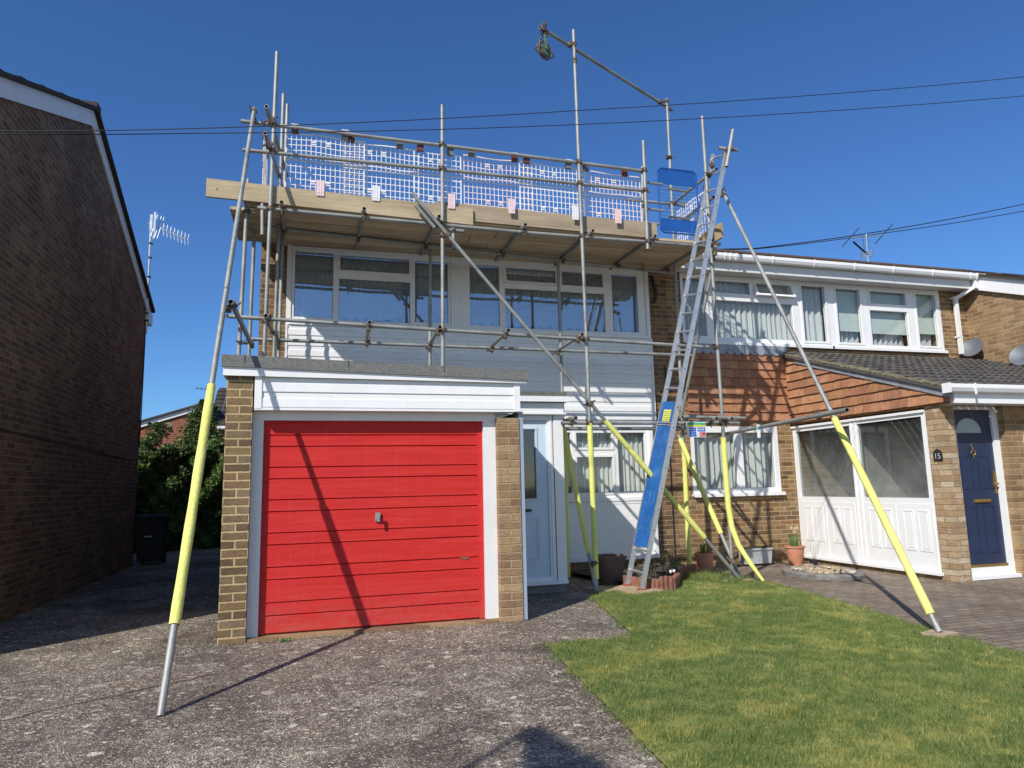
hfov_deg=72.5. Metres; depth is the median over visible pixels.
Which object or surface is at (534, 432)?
front door
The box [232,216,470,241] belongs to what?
scaffold board
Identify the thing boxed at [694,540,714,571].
plant pot
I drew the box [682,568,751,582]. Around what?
long grass
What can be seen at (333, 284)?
window
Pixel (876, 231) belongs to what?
overhead cable
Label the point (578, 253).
scaffold board
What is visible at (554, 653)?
ground
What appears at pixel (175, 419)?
brick house
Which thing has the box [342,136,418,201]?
brick guard
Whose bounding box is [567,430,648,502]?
window
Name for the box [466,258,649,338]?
window
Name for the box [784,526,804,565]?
plant pot
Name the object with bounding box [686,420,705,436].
safety sign
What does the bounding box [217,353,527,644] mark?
garage
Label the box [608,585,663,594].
sole slab
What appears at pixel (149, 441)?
ivy
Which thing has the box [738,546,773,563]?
planter trough
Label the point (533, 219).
toe board
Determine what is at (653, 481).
ladder guard
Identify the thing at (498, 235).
scaffold board
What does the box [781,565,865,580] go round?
stone ring
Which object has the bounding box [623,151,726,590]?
ladder
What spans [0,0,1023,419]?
sky
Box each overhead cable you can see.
[0,77,1020,130]
[0,96,1020,134]
[726,211,1022,249]
[727,204,1023,248]
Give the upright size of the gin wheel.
0.457 m
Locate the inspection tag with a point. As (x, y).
(758, 433)
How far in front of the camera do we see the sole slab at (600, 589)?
8.84 m
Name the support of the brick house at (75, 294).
on the ground at (554, 653)
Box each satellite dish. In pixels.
[962,338,982,355]
[1009,344,1023,365]
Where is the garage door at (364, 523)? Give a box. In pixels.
[258,421,484,634]
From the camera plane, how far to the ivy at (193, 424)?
19.64 m
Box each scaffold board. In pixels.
[230,206,496,237]
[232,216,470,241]
[237,229,477,252]
[237,235,462,256]
[238,223,487,248]
[244,201,518,233]
[462,253,677,271]
[468,236,699,258]
[475,248,684,267]
[485,244,689,263]
[494,232,704,254]
[520,227,720,249]
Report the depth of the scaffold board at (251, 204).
8.94 m
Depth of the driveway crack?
4.65 m
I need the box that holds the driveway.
[0,547,666,767]
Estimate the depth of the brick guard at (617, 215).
9.91 m
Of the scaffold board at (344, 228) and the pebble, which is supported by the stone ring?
the pebble
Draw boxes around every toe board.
[206,178,472,225]
[436,201,656,238]
[699,222,723,241]
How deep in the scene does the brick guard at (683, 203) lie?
10.76 m
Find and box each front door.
[523,421,550,577]
[953,410,1008,567]
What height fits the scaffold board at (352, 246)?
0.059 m
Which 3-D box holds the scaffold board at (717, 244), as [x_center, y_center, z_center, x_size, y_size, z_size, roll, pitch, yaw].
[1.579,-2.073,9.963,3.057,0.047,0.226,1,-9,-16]
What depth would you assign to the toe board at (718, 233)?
10.20 m
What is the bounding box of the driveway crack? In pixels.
[0,673,215,720]
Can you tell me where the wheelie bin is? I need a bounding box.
[134,514,170,562]
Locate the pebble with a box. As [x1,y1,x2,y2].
[803,563,813,567]
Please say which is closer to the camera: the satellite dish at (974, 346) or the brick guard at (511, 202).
the brick guard at (511, 202)
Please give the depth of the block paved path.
7.84 m
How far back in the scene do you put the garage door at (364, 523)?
6.89 m
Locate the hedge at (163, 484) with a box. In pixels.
[133,438,224,552]
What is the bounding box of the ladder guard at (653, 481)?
[634,401,674,547]
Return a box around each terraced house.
[258,242,680,574]
[665,249,1023,565]
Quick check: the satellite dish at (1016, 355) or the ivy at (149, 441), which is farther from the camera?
the ivy at (149, 441)
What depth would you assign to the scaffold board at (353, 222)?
9.15 m
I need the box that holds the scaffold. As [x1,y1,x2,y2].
[156,19,942,716]
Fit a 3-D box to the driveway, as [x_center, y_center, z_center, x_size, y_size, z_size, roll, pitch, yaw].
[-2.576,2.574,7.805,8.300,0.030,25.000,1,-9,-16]
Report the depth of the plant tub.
9.39 m
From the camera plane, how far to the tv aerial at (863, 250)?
18.42 m
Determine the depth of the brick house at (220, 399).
26.14 m
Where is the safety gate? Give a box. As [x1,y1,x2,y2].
[647,167,700,235]
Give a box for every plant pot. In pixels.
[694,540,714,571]
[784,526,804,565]
[809,545,818,564]
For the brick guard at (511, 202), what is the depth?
9.42 m
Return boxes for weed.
[280,638,292,641]
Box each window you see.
[289,246,452,328]
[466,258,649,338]
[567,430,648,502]
[679,273,833,348]
[690,426,785,497]
[826,283,948,352]
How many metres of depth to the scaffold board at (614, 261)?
10.81 m
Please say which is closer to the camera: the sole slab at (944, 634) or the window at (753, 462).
the sole slab at (944, 634)
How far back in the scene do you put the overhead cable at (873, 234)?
20.71 m
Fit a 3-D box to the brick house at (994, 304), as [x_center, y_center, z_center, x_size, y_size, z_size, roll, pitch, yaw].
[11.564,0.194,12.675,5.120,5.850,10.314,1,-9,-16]
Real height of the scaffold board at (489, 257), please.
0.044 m
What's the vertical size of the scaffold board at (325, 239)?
0.060 m
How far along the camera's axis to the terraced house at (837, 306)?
12.04 m
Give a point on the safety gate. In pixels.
(678, 177)
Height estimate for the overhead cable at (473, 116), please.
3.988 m
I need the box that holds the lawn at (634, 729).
[549,574,1023,767]
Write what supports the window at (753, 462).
in the terraced house at (837, 306)
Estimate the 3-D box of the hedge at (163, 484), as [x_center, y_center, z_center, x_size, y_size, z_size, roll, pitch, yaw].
[-7.618,2.732,17.456,8.570,2.777,1.443,4,-10,-33]
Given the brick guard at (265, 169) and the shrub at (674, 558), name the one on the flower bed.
the shrub at (674, 558)
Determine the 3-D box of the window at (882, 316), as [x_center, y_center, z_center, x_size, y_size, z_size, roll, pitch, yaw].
[6.933,-1.191,13.053,2.615,1.225,0.296,1,-9,-16]
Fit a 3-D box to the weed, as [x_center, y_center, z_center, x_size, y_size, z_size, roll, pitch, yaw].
[-2.053,2.323,6.349,0.118,0.014,0.097,3,-10,-30]
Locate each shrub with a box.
[635,555,663,578]
[656,554,684,576]
[660,548,690,568]
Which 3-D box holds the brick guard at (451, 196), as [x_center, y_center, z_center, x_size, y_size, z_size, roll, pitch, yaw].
[-0.968,-2.716,9.151,0.636,0.886,0.107,1,-9,-16]
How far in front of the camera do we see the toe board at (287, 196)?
8.68 m
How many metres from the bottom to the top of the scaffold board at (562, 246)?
0.045 m
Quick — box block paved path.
[697,561,1023,653]
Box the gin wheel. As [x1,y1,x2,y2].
[535,30,553,60]
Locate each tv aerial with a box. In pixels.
[145,212,188,333]
[842,224,892,261]
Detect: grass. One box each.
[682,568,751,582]
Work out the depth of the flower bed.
9.19 m
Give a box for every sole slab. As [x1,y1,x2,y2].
[584,586,616,592]
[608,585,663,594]
[921,629,957,638]
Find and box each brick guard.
[262,130,267,184]
[285,123,364,195]
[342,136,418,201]
[413,144,461,208]
[463,151,532,213]
[519,158,586,219]
[581,165,641,223]
[675,185,711,240]
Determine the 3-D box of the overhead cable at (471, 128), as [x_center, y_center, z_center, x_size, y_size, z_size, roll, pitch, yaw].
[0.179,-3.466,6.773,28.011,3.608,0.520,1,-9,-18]
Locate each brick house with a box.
[0,69,154,622]
[139,403,221,457]
[213,388,226,453]
[958,270,1023,406]
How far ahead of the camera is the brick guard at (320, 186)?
8.78 m
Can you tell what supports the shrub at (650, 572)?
on the flower bed
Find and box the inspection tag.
[754,423,760,437]
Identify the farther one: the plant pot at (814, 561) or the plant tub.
the plant pot at (814, 561)
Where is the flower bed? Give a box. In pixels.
[570,564,696,590]
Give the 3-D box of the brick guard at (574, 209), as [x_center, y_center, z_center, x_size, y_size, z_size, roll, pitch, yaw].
[0.574,-2.687,9.599,0.966,0.884,0.107,1,-9,-16]
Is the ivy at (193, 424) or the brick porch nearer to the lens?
the brick porch
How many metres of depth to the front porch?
8.98 m
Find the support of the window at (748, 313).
in the terraced house at (837, 306)
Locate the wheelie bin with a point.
(151, 534)
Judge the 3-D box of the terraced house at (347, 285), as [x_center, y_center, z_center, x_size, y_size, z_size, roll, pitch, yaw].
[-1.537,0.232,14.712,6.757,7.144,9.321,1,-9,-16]
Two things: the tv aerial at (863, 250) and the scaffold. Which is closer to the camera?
the scaffold
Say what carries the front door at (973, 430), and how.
in the brick porch
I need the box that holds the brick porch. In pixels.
[782,352,1023,582]
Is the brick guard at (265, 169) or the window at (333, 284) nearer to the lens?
the brick guard at (265, 169)
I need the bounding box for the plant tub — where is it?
[598,553,626,584]
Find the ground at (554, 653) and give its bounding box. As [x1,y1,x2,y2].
[133,552,666,767]
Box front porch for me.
[495,392,568,593]
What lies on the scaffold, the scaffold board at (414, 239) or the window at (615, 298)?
the scaffold board at (414, 239)
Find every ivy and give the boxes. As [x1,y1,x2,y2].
[139,421,174,458]
[161,398,224,459]
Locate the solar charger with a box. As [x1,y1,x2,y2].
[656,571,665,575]

